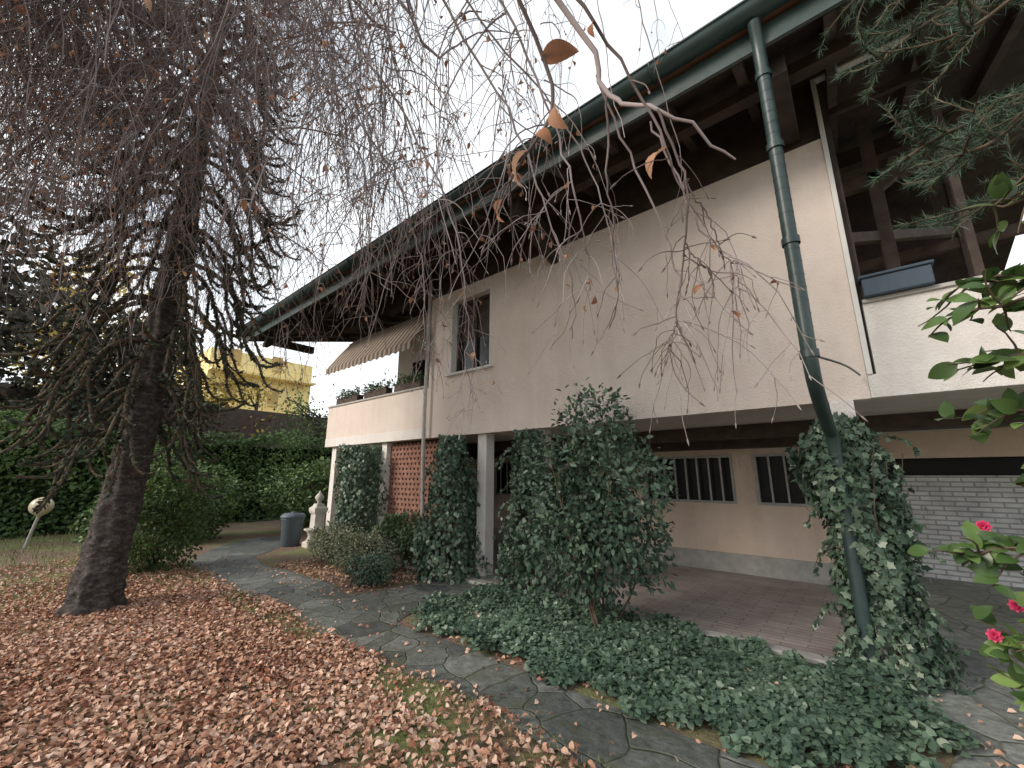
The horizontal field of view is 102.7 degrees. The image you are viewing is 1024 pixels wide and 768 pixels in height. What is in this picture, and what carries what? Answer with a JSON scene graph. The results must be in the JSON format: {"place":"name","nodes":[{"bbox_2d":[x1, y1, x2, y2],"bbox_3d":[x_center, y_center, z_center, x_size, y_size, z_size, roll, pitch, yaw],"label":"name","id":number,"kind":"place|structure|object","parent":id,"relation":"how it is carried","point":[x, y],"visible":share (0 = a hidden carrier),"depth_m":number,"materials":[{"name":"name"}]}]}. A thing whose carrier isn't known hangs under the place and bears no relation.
{"place":"outdoors","nodes":[
{"label":"outdoors","id":0,"kind":"place"},
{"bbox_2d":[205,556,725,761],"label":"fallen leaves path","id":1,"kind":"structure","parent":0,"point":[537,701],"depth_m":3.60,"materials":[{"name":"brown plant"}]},
{"bbox_2d":[0,514,956,767],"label":"ground","id":2,"kind":"structure","parent":0,"point":[704,733],"depth_m":3.11,"materials":[{"name":"brown plant"}]},
{"bbox_2d":[22,497,54,548],"bbox_3d":[-10.678,3.130,9.217,0.395,1.128,0.395,7,-14,-27],"label":"garden lamp","id":3,"kind":"object","parent":2,"relation":"on","point":[49,507],"visible":0.79,"depth_m":9.20,"materials":[{"name":"beige metal"}]},
{"bbox_2d":[0,97,115,436],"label":"background tree","id":4,"kind":"object","parent":2,"relation":"on","point":[21,318],"visible":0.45,"depth_m":12.51,"materials":[{"name":"green plant"}]},
{"bbox_2d":[0,251,157,386],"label":"background tree","id":5,"kind":"object","parent":2,"relation":"on","point":[74,293],"visible":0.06,"depth_m":19.02,"materials":[{"name":"green plant"}]},
{"bbox_2d":[0,530,211,612],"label":"grass","id":6,"kind":"structure","parent":2,"relation":"on","point":[43,556],"depth_m":7.75,"materials":[{"name":"green plant"}]},
{"bbox_2d":[0,293,223,443],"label":"background tree","id":7,"kind":"object","parent":2,"relation":"on","point":[108,374],"visible":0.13,"depth_m":14.63,"materials":[{"name":"green plant"}]},
{"bbox_2d":[67,444,224,573],"bbox_3d":[-6.270,2.068,7.155,2.031,2.384,2.009,-10,-16,39],"label":"rounded shrub","id":8,"kind":"object","parent":2,"relation":"on","point":[152,553],"visible":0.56,"depth_m":6.96,"materials":[{"name":"green plant"}]},
{"bbox_2d":[0,0,301,619],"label":"monkey puzzle tree","id":9,"kind":"object","parent":2,"relation":"on","point":[97,582],"visible":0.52,"depth_m":5.37,"materials":[{"name":"brown plant"}]},
{"bbox_2d":[0,386,327,448],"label":"boundary wall","id":10,"kind":"structure","parent":2,"relation":"on","point":[235,418],"depth_m":20.89,"materials":[{"name":"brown wood"}]},
{"bbox_2d":[0,402,379,539],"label":"laurel hedge","id":11,"kind":"object","parent":2,"relation":"on","point":[73,497],"visible":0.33,"depth_m":11.87,"materials":[{"name":"green plant"}]},
{"bbox_2d":[137,459,256,541],"bbox_3d":[-8.245,2.992,10.521,2.941,2.146,2.850,-10,-16,39],"label":"laurel shrub","id":12,"kind":"object","parent":2,"relation":"on","point":[229,500],"visible":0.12,"depth_m":10.56,"materials":[{"name":"green plant"}]},
{"bbox_2d":[163,347,247,408],"bbox_3d":[-17.384,1.951,21.721,5.348,9.069,5.668,-10,-16,39],"label":"background tree","id":13,"kind":"object","parent":2,"relation":"on","point":[211,384],"visible":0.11,"depth_m":22.14,"materials":[{"name":"yellow plant"}]},
{"bbox_2d":[176,347,312,414],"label":"block","id":14,"kind":"structure","parent":2,"relation":"on","point":[250,368],"depth_m":33.30,"materials":[{"name":"yellow paint"}]},
{"bbox_2d":[223,348,282,407],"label":"windows","id":15,"kind":"structure","parent":14,"relation":"attached to","point":[238,358],"depth_m":33.12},
{"bbox_2d":[207,358,316,412],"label":"balconies","id":16,"kind":"structure","parent":14,"relation":"attached to","point":[281,379],"depth_m":32.64,"materials":[{"name":"yellow paint"}]},
{"bbox_2d":[223,372,284,445],"bbox_3d":[-13.979,2.768,22.089,4.100,7.635,4.256,3,-13,-14],"label":"background tree","id":17,"kind":"object","parent":2,"relation":"on","point":[258,400],"visible":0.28,"depth_m":21.95,"materials":[{"name":"yellow plant"}]},
{"bbox_2d":[280,512,305,546],"bbox_3d":[-5.183,3.406,9.648,0.550,0.762,0.550,-10,-16,39],"label":"garden bin","id":18,"kind":"object","parent":2,"relation":"on","point":[291,526],"visible":1,"depth_m":9.47,"materials":[{"name":"plastic"}]},
{"bbox_2d":[259,380,332,450],"bbox_3d":[-9.413,3.087,19.782,4.284,6.005,4.903,-10,-16,39],"label":"background tree","id":19,"kind":"object","parent":2,"relation":"on","point":[320,429],"visible":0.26,"depth_m":19.41,"materials":[{"name":"green plant"}]},
{"bbox_2d":[0,550,595,767],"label":"leaf litter","id":20,"kind":"object","parent":2,"relation":"on","point":[129,612],"visible":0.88,"depth_m":3.07,"materials":[{"name":"brown plant"}]},
{"bbox_2d":[248,456,372,527],"bbox_3d":[-6.058,3.444,12.912,3.234,2.308,3.820,-10,-16,39],"label":"laurel shrub","id":21,"kind":"object","parent":2,"relation":"on","point":[306,496],"visible":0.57,"depth_m":12.14,"materials":[{"name":"green plant"}]},
{"bbox_2d":[301,491,327,549],"bbox_3d":[-4.518,3.110,9.444,0.582,1.250,0.572,-10,-16,39],"label":"stone fountain","id":22,"kind":"object","parent":2,"relation":"on","point":[318,510],"visible":0.74,"depth_m":9.46,"materials":[{"name":"white stone"}]},
{"bbox_2d":[306,520,363,567],"bbox_3d":[-3.280,2.946,7.615,1.449,0.795,1.021,-5,-13,20],"label":"shrub","id":23,"kind":"object","parent":2,"relation":"on","point":[330,535],"visible":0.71,"depth_m":7.46,"materials":[{"name":"green plant"}]},
{"bbox_2d":[334,455,369,535],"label":"stems","id":24,"kind":"object","parent":2,"relation":"on","point":[355,497],"visible":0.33,"depth_m":8.68,"materials":[{"name":"brown plant"}]},
{"bbox_2d":[337,455,378,544],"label":"trailing leaves","id":25,"kind":"object","parent":24,"relation":"attached to","point":[343,490],"visible":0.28,"depth_m":8.47,"materials":[{"name":"green plant"}]},
{"bbox_2d":[326,443,389,557],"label":"leaves","id":26,"kind":"object","parent":2,"relation":"on","point":[361,451],"visible":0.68,"depth_m":8.50,"materials":[{"name":"green plant"}]},
{"bbox_2d":[341,549,394,588],"bbox_3d":[-2.173,2.757,6.179,0.873,0.551,0.681,-10,-16,39],"label":"shrub","id":27,"kind":"object","parent":2,"relation":"on","point":[354,569],"visible":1,"depth_m":6.04,"materials":[{"name":"green plant"}]},
{"bbox_2d":[356,463,379,521],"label":"laurel shrub","id":28,"kind":"object","parent":2,"relation":"on","point":[367,497],"visible":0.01,"depth_m":13.13,"materials":[{"name":"green plant"}]},
{"bbox_2d":[330,525,409,575],"bbox_3d":[-2.442,2.803,6.919,1.532,0.790,1.201,-10,-16,39],"label":"shrub","id":29,"kind":"object","parent":2,"relation":"on","point":[373,541],"visible":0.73,"depth_m":6.80,"materials":[{"name":"green plant"}]},
{"bbox_2d":[370,509,443,569],"bbox_3d":[-1.971,2.784,7.452,2.144,1.040,1.038,-10,-16,39],"label":"shrub","id":30,"kind":"object","parent":2,"relation":"on","point":[395,530],"visible":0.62,"depth_m":7.19,"materials":[{"name":"green plant"}]},
{"bbox_2d":[0,0,867,444],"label":"weeping beech tree","id":31,"kind":"object","parent":2,"relation":"on","point":[108,36],"visible":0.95,"depth_m":3.95,"materials":[{"name":"brown plant"}]},
{"bbox_2d":[402,434,492,585],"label":"leaves","id":32,"kind":"object","parent":2,"relation":"on","point":[456,445],"visible":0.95,"depth_m":6.54,"materials":[{"name":"green plant"}]},
{"bbox_2d":[422,456,476,578],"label":"stems","id":33,"kind":"object","parent":2,"relation":"on","point":[446,544],"visible":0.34,"depth_m":6.73,"materials":[{"name":"brown plant"}]},
{"bbox_2d":[417,460,479,567],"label":"trailing leaves","id":34,"kind":"object","parent":33,"relation":"attached to","point":[425,477],"visible":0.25,"depth_m":6.80,"materials":[{"name":"green plant"}]},
{"bbox_2d":[519,377,678,630],"bbox_3d":[0.976,1.293,4.626,1.867,2.714,1.650,-10,-16,39],"label":"camellia bush","id":35,"kind":"object","parent":2,"relation":"on","point":[621,518],"visible":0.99,"depth_m":4.36,"materials":[{"name":"green plant"}]},
{"bbox_2d":[388,560,845,666],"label":"portico kerb","id":36,"kind":"structure","parent":2,"relation":"on","point":[812,658],"depth_m":3.92,"materials":[{"name":"grey stone"}]},
{"bbox_2d":[255,557,1023,767],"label":"fallen leaves bed","id":37,"kind":"object","parent":2,"relation":"on","point":[996,751],"visible":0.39,"depth_m":6.24,"materials":[{"name":"brown plant"}]},
{"bbox_2d":[388,581,981,767],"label":"ivy groundcover","id":38,"kind":"object","parent":2,"relation":"on","point":[836,698],"visible":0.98,"depth_m":3.10,"materials":[{"name":"green plant"}]},
{"bbox_2d":[747,17,876,661],"bbox_3d":[2.537,-0.460,3.491,0.109,5.621,1.182,-11,-17,40],"label":"downpipe","id":39,"kind":"object","parent":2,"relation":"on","point":[816,389],"visible":0.85,"depth_m":3.39,"materials":[{"name":"green metal"}]},
{"bbox_2d":[755,67,819,359],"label":"pipe collars","id":40,"kind":"object","parent":39,"relation":"attached to","point":[785,240],"visible":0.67,"depth_m":3.33,"materials":[{"name":"green metal"}]},
{"bbox_2d":[819,356,860,375],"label":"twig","id":41,"kind":"object","parent":39,"relation":"attached to","point":[840,363],"visible":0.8,"depth_m":3.35,"materials":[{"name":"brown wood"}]},
{"bbox_2d":[784,411,975,698],"bbox_3d":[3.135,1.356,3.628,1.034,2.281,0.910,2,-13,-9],"label":"leaves","id":42,"kind":"object","parent":2,"relation":"on","point":[898,572],"visible":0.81,"depth_m":3.43,"materials":[{"name":"green plant"}]},
{"bbox_2d":[813,0,1023,240],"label":"pine tree","id":43,"kind":"object","parent":2,"relation":"on","point":[968,25],"visible":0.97,"depth_m":1.76,"materials":[{"name":"green plant"}]},
{"bbox_2d":[907,171,1023,711],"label":"flowering camellia","id":44,"kind":"object","parent":2,"relation":"on","point":[992,558],"visible":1,"depth_m":1.12,"materials":[{"name":"green plant"}]},
{"bbox_2d":[190,536,771,767],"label":"garden path","id":45,"kind":"structure","parent":0,"point":[594,731],"depth_m":3.47,"materials":[{"name":"grey stone"}]},
{"bbox_2d":[0,0,1023,416],"label":"sky","id":46,"kind":"structure","parent":0,"point":[622,23],"materials":[{"name":"white"}]},
{"bbox_2d":[384,537,848,656],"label":"portico floor","id":47,"kind":"structure","parent":0,"point":[781,612],"depth_m":5.15,"materials":[{"name":"grey concrete"}]},
{"bbox_2d":[387,441,456,565],"bbox_3d":[-1.809,2.267,8.084,2.050,2.222,0.120,-10,-16,39],"label":"brick screen","id":48,"kind":"object","parent":47,"relation":"on","point":[404,490],"visible":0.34,"depth_m":8.34,"materials":[{"name":"brick"}]},
{"bbox_2d":[420,282,432,554],"bbox_3d":[-1.647,0.589,7.901,0.067,5.502,0.177,-10,-16,39],"label":"downpipe","id":49,"kind":"object","parent":47,"relation":"on","point":[424,409],"visible":0.84,"depth_m":7.87,"materials":[{"name":"grey metal"}]},
{"bbox_2d":[397,439,462,565],"bbox_3d":[-1.738,2.287,8.166,2.050,2.300,0.060,-10,-16,39],"label":"brick screen backing","id":50,"kind":"object","parent":47,"relation":"on","point":[421,441],"visible":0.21,"depth_m":8.54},
{"bbox_2d":[498,441,547,586],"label":"stems","id":51,"kind":"object","parent":47,"relation":"on","point":[524,571],"visible":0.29,"depth_m":5.94,"materials":[{"name":"plant"}]},
{"bbox_2d":[492,428,563,595],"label":"leaves","id":52,"kind":"object","parent":51,"relation":"attached to","point":[520,488],"visible":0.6,"depth_m":5.83,"materials":[{"name":"green plant"}]},
{"bbox_2d":[325,399,897,664],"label":"columns","id":53,"kind":"structure","parent":47,"relation":"on","point":[485,499],"depth_m":6.86,"materials":[{"name":"paint"}]},
{"bbox_2d":[462,427,1023,563],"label":"wall","id":54,"kind":"structure","parent":0,"point":[746,524],"depth_m":6.81,"materials":[{"name":"beige paint"}]},
{"bbox_2d":[552,456,566,547],"bbox_3d":[1.000,2.690,9.467,0.900,2.020,0.040,-10,-16,39],"label":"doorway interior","id":55,"kind":"object","parent":54,"relation":"attached to","point":[561,510],"depth_m":9.31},
{"bbox_2d":[494,453,818,506],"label":"window bars","id":56,"kind":"object","parent":54,"relation":"attached to","point":[754,456],"depth_m":7.18,"materials":[{"name":"black metal"}]},
{"bbox_2d":[472,527,843,585],"bbox_3d":[1.996,3.308,8.219,8.220,0.330,0.040,-10,-16,39],"label":"stone skirting","id":57,"kind":"object","parent":54,"relation":"attached to","point":[787,569],"visible":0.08,"depth_m":6.70,"materials":[{"name":"grey stone"}]},
{"bbox_2d":[497,456,819,503],"bbox_3d":[2.302,1.937,8.436,7.000,0.800,0.020,-10,-16,39],"label":"basement glass","id":58,"kind":"object","parent":54,"relation":"attached to","point":[779,481],"visible":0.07,"depth_m":7.29,"materials":[{"name":"black glass"}]},
{"bbox_2d":[330,378,1023,449],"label":"floor slab","id":59,"kind":"structure","parent":54,"relation":"on","point":[931,402],"depth_m":4.75,"materials":[{"name":"paint"}]},
{"bbox_2d":[397,316,431,383],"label":"walls","id":60,"kind":"structure","parent":59,"relation":"on","point":[405,363],"depth_m":12.09,"materials":[{"name":"paint"}]},
{"bbox_2d":[412,358,429,384],"bbox_3d":[-1.954,0.342,10.927,2.400,2.300,0.040,-10,-16,39],"label":"balcony door","id":61,"kind":"structure","parent":60,"relation":"attached to","point":[422,366],"depth_m":11.61,"materials":[{"name":"black glass"}]},
{"bbox_2d":[262,0,1023,347],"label":"purlins","id":62,"kind":"object","parent":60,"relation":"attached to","point":[824,58],"visible":0.5,"depth_m":5.02,"materials":[{"name":"brown wood"}]},
{"bbox_2d":[426,138,870,438],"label":"wall front","id":63,"kind":"structure","parent":59,"relation":"on","point":[744,202],"depth_m":5.19,"materials":[{"name":"paint"}]},
{"bbox_2d":[325,311,431,375],"bbox_3d":[-3.075,-0.895,9.358,3.400,1.070,0.660,-10,-16,39],"label":"awning","id":64,"kind":"object","parent":63,"relation":"attached to","point":[398,336],"visible":0.93,"depth_m":9.13,"materials":[{"name":"fabric"}]},
{"bbox_2d":[445,287,493,376],"bbox_3d":[-0.753,-0.939,7.579,1.200,1.500,0.190,-10,-16,39],"label":"window frame","id":65,"kind":"object","parent":63,"relation":"attached to","point":[453,372],"visible":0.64,"depth_m":7.80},
{"bbox_2d":[456,293,489,371],"bbox_3d":[-0.673,-0.928,7.675,0.980,1.440,0.040,-10,-16,39],"label":"window sash","id":66,"kind":"object","parent":65,"relation":"in","point":[482,298],"depth_m":7.80,"materials":[{"name":"brown wood"}]},
{"bbox_2d":[461,298,488,370],"bbox_3d":[-0.647,-0.912,7.703,0.980,1.460,0.020,-10,-16,39],"label":"window glass","id":67,"kind":"object","parent":66,"relation":"in","point":[483,353],"visible":0.21,"depth_m":7.65,"materials":[{"name":"black glass"}]},
{"bbox_2d":[461,298,489,341],"bbox_3d":[-0.656,-1.241,7.766,0.980,0.770,0.004,-10,-16,39],"label":"window roller blind","id":68,"kind":"object","parent":65,"relation":"in","point":[483,319],"depth_m":7.75,"materials":[{"name":"plastic"}]},
{"bbox_2d":[264,54,800,353],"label":"brackets","id":69,"kind":"object","parent":63,"relation":"attached to","point":[788,124],"visible":0.56,"depth_m":6.20,"materials":[{"name":"brown wood"}]},
{"bbox_2d":[338,84,819,333],"bbox_3d":[-0.603,-2.297,7.947,10.550,0.850,0.260,-10,-16,39],"label":"timber wall plate","id":70,"kind":"object","parent":63,"relation":"on","point":[742,141],"visible":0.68,"depth_m":5.80,"materials":[{"name":"brown wood"}]},
{"bbox_2d":[254,0,802,328],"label":"roof tile layer","id":71,"kind":"object","parent":70,"relation":"on","point":[743,32],"depth_m":4.64,"materials":[{"name":"green metal"}]},
{"bbox_2d":[235,0,747,330],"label":"gutter lip","id":72,"kind":"object","parent":71,"relation":"attached to","point":[662,54],"visible":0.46,"depth_m":4.59,"materials":[{"name":"metal"}]},
{"bbox_2d":[235,0,790,334],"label":"gutter","id":73,"kind":"object","parent":71,"relation":"attached to","point":[722,29],"visible":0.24,"depth_m":4.46,"materials":[{"name":"green metal"}]},
{"bbox_2d":[246,0,848,341],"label":"fascia","id":74,"kind":"structure","parent":71,"relation":"attached to","point":[799,15],"depth_m":4.47,"materials":[{"name":"green metal"}]},
{"bbox_2d":[249,0,1023,341],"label":"rafters","id":75,"kind":"object","parent":71,"relation":"attached to","point":[1005,38],"visible":0.16,"depth_m":5.28,"materials":[{"name":"brown wood"}]},
{"bbox_2d":[257,0,1023,337],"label":"roof soffit boards","id":76,"kind":"object","parent":75,"relation":"attached to","point":[955,82],"depth_m":4.85,"materials":[{"name":"brown wood"}]},
{"bbox_2d":[325,362,1023,446],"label":"slab edge","id":77,"kind":"object","parent":59,"relation":"attached to","point":[906,382],"visible":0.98,"depth_m":3.63,"materials":[{"name":"paint"}]},
{"bbox_2d":[326,388,427,438],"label":"parapet","id":78,"kind":"structure","parent":77,"relation":"on","point":[397,412],"depth_m":9.07,"materials":[{"name":"paint"}]},
{"bbox_2d":[832,171,950,373],"bbox_3d":[5.910,-1.451,6.345,1.200,3.800,0.200,-10,-16,39],"label":"loggia rear boarding","id":79,"kind":"object","parent":59,"relation":"on","point":[907,205],"visible":0.07,"depth_m":6.39,"materials":[{"name":"brown wood"}]},
{"bbox_2d":[810,0,987,374],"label":"loggia frame","id":80,"kind":"object","parent":59,"relation":"on","point":[845,250],"visible":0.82,"depth_m":4.17,"materials":[{"name":"white paint"}]},
{"bbox_2d":[840,91,1023,277],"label":"loggia timber","id":81,"kind":"object","parent":59,"relation":"on","point":[886,236],"visible":0.38,"depth_m":5.04,"materials":[{"name":"brown wood"}]},
{"bbox_2d":[862,279,1023,373],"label":"parapet","id":82,"kind":"structure","parent":59,"relation":"on","point":[899,339],"depth_m":3.67,"materials":[{"name":"paint"}]},
{"bbox_2d":[327,271,1001,407],"bbox_3d":[0.969,-0.368,6.071,14.830,0.123,0.260,-10,-16,39],"label":"parapet cap","id":83,"kind":"object","parent":82,"relation":"on","point":[911,292],"visible":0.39,"depth_m":3.83,"materials":[{"name":"grey stone"}]},
{"bbox_2d":[329,368,428,404],"bbox_3d":[-3.107,0.090,9.382,3.443,0.423,0.632,-10,-16,39],"label":"balcony planter","id":84,"kind":"object","parent":83,"relation":"on","point":[350,395],"visible":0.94,"depth_m":9.20,"materials":[{"name":"green wood"}]},
{"bbox_2d":[858,259,934,298],"bbox_3d":[3.607,-0.949,3.852,0.520,0.208,0.260,-10,-16,39],"label":"window planter","id":85,"kind":"object","parent":83,"relation":"on","point":[903,278],"visible":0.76,"depth_m":3.76,"materials":[{"name":"grey plastic"}]},
{"bbox_2d":[816,38,984,302],"bbox_3d":[3.747,-2.130,4.063,0.840,2.590,0.060,-10,-16,39],"label":"loggia inner frame","id":86,"kind":"object","parent":83,"relation":"on","point":[921,73],"visible":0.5,"depth_m":4.06,"materials":[{"name":"brown wood"}]},
{"bbox_2d":[462,408,1023,458],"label":"ceiling beams","id":87,"kind":"structure","parent":54,"relation":"attached to","point":[770,435],"depth_m":5.89,"materials":[{"name":"brown wood"}]},
{"bbox_2d":[890,576,1023,767],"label":"courtyard paving","id":88,"kind":"structure","parent":0,"point":[998,727],"depth_m":3.27,"materials":[{"name":"grey stone"}]},
{"bbox_2d":[800,435,947,681],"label":"stems","id":89,"kind":"object","parent":88,"relation":"on","point":[877,529],"visible":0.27,"depth_m":3.46,"materials":[{"name":"brown plant"}]},
{"bbox_2d":[879,476,1023,587],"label":"white brick wall","id":90,"kind":"structure","parent":88,"relation":"on","point":[951,504],"depth_m":6.44,"materials":[{"name":"white brick"}]},
{"bbox_2d":[887,456,1023,475],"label":"garage void","id":91,"kind":"object","parent":88,"relation":"on","point":[988,466],"depth_m":6.75,"materials":[{"name":"black"}]},
{"bbox_2d":[925,138,1023,280],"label":"roof rear boards","id":92,"kind":"object","parent":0,"point":[974,174],"depth_m":7.74,"materials":[{"name":"brown wood"}]}
]}

